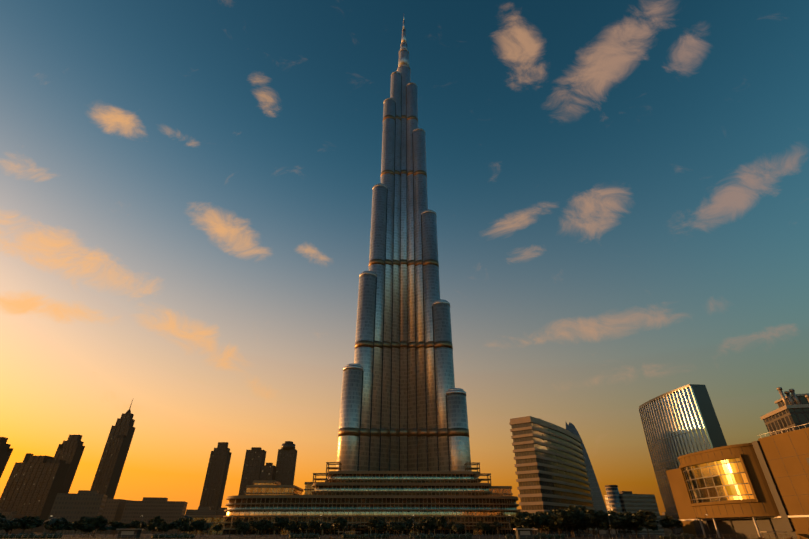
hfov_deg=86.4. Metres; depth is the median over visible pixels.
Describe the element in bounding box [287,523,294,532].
tree
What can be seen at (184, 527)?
tree
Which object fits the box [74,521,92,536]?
tree
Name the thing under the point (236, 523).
tree
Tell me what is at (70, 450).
tower
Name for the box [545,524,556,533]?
tree
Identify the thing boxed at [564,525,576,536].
tree
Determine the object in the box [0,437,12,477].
tower
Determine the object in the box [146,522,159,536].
tree
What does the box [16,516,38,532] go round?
tree
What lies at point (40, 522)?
tree
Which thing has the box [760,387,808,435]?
building
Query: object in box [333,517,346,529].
tree
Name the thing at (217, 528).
tree
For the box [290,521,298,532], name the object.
tree
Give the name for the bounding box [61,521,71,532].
tree
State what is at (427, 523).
tree
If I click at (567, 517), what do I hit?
tree
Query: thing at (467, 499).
burj podium
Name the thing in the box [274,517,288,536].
tree
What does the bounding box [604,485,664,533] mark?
drum building
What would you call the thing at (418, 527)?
tree
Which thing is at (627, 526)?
tree
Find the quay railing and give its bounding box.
[2,535,783,538]
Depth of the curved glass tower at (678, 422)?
252.50 m
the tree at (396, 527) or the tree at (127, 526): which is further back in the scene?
the tree at (127, 526)
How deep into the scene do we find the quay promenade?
165.67 m
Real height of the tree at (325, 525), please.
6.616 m
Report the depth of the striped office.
247.69 m
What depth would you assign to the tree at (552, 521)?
169.27 m
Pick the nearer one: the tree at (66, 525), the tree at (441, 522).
the tree at (441, 522)
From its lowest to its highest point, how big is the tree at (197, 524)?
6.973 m
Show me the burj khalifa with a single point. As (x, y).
(403, 404)
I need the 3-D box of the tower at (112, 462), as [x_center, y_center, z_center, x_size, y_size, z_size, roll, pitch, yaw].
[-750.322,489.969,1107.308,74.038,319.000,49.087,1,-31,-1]
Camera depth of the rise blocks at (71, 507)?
470.06 m
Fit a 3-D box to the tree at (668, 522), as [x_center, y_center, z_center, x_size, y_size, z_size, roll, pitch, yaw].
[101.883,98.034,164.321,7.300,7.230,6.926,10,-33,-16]
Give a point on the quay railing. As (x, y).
(381, 536)
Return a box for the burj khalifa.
[336,19,471,470]
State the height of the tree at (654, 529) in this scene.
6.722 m
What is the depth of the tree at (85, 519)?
183.57 m
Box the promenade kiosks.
[116,528,533,538]
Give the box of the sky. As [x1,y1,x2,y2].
[0,0,808,514]
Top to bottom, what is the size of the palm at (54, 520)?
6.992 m
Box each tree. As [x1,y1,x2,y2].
[0,522,19,532]
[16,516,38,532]
[29,516,43,533]
[45,518,67,532]
[49,522,64,531]
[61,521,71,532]
[67,521,79,535]
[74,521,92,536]
[79,516,95,536]
[80,526,94,536]
[90,515,107,536]
[108,521,124,535]
[124,523,131,528]
[129,520,146,529]
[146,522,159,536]
[147,516,163,532]
[155,521,167,533]
[163,522,173,532]
[172,518,189,533]
[178,523,193,532]
[189,519,205,535]
[196,523,207,535]
[213,524,222,534]
[232,519,241,535]
[236,523,247,534]
[248,521,264,536]
[260,520,269,535]
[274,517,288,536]
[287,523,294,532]
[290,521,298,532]
[295,521,307,532]
[308,520,321,533]
[321,522,330,535]
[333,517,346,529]
[341,523,351,533]
[367,517,384,532]
[384,522,391,533]
[389,521,402,536]
[392,523,404,531]
[402,518,414,535]
[409,522,419,533]
[416,525,426,530]
[420,517,436,532]
[434,516,446,533]
[448,522,457,529]
[453,525,461,533]
[475,521,483,533]
[479,523,489,530]
[490,522,499,532]
[508,520,515,534]
[513,511,527,526]
[518,514,541,533]
[527,511,548,533]
[539,510,553,533]
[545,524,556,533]
[547,516,566,533]
[551,509,579,536]
[562,505,585,536]
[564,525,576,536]
[567,509,577,536]
[576,524,585,536]
[583,518,596,536]
[584,509,607,536]
[599,518,618,536]
[606,514,631,537]
[607,510,617,536]
[622,514,633,536]
[628,514,638,536]
[630,510,658,537]
[648,526,658,533]
[658,516,682,533]
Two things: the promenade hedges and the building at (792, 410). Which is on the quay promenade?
the promenade hedges
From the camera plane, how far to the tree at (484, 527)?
224.80 m
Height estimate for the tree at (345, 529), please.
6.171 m
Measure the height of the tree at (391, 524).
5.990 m
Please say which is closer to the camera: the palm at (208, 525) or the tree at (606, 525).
the tree at (606, 525)
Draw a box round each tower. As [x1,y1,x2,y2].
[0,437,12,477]
[0,453,69,532]
[53,434,84,492]
[90,400,134,498]
[199,442,231,509]
[238,447,275,494]
[274,441,296,484]
[566,422,617,533]
[638,384,726,534]
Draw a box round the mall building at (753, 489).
[666,423,808,538]
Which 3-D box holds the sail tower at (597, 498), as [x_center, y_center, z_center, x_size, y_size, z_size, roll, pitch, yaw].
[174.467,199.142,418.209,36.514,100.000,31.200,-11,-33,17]
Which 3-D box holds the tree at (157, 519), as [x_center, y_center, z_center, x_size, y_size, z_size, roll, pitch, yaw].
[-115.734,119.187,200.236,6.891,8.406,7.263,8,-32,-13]
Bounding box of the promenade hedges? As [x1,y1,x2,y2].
[0,532,694,538]
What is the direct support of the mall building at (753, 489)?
on the ground
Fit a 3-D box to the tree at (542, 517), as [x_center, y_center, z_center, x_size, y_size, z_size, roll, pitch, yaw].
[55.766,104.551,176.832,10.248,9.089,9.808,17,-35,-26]
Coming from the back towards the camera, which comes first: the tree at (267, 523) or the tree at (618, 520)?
the tree at (267, 523)
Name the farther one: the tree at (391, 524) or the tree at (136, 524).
the tree at (136, 524)
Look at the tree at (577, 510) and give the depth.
176.47 m
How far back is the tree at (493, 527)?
300.57 m
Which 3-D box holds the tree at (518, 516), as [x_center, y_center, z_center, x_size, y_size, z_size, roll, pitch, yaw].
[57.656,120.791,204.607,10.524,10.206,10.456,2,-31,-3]
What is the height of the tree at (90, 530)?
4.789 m
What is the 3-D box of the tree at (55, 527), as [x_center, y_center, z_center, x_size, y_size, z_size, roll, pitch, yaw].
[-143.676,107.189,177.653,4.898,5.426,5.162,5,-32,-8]
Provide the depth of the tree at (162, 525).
174.78 m
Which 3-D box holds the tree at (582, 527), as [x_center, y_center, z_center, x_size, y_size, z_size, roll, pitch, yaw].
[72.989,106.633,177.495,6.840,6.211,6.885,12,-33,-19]
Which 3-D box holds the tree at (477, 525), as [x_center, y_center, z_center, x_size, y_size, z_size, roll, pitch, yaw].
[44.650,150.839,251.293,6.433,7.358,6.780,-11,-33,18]
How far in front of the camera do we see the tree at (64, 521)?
182.73 m
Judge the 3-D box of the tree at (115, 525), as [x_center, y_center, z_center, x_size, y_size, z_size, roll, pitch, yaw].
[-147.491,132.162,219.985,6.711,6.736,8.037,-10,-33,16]
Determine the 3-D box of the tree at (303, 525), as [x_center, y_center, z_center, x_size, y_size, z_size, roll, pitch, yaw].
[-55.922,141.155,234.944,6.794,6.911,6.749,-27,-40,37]
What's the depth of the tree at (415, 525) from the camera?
252.45 m
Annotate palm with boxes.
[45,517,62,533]
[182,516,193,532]
[204,523,213,536]
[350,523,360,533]
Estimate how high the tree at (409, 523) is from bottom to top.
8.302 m
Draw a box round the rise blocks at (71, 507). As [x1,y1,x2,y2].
[0,490,671,533]
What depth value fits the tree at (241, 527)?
197.06 m
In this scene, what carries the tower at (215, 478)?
on the ground
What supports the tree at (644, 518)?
on the quay promenade
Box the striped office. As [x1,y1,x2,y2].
[509,416,598,535]
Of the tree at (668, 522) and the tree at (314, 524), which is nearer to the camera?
the tree at (668, 522)
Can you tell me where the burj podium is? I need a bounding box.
[182,462,521,534]
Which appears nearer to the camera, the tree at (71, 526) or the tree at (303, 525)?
the tree at (71, 526)
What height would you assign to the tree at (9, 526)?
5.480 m
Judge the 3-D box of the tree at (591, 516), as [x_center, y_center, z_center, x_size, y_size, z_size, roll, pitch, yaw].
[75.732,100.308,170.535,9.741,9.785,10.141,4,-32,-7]
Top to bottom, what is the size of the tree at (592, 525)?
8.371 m
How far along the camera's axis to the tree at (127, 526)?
238.46 m
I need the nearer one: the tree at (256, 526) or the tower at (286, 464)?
the tree at (256, 526)
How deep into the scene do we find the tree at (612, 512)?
186.63 m
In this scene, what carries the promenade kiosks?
on the quay promenade
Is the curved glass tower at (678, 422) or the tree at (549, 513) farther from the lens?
the curved glass tower at (678, 422)
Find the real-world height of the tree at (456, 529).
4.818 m
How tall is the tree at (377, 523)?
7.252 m
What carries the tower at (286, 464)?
on the ground
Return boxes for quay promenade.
[0,534,745,538]
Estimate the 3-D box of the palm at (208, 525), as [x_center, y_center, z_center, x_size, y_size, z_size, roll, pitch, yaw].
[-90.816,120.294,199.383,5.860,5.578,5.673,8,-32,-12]
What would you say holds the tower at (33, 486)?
on the ground
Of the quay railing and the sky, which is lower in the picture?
the quay railing
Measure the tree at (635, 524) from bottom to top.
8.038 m
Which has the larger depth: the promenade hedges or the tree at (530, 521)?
the tree at (530, 521)
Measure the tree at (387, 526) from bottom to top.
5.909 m
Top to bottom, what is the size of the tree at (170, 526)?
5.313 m
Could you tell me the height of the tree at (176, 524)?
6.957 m
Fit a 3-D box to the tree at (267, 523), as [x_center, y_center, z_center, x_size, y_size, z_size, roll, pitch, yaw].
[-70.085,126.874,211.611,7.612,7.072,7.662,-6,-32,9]
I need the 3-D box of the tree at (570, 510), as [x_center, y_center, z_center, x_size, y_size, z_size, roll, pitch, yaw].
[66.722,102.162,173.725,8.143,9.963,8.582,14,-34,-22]
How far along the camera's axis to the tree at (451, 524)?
275.91 m
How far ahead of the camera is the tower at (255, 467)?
1102.95 m
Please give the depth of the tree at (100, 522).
184.77 m
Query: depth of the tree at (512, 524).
247.31 m

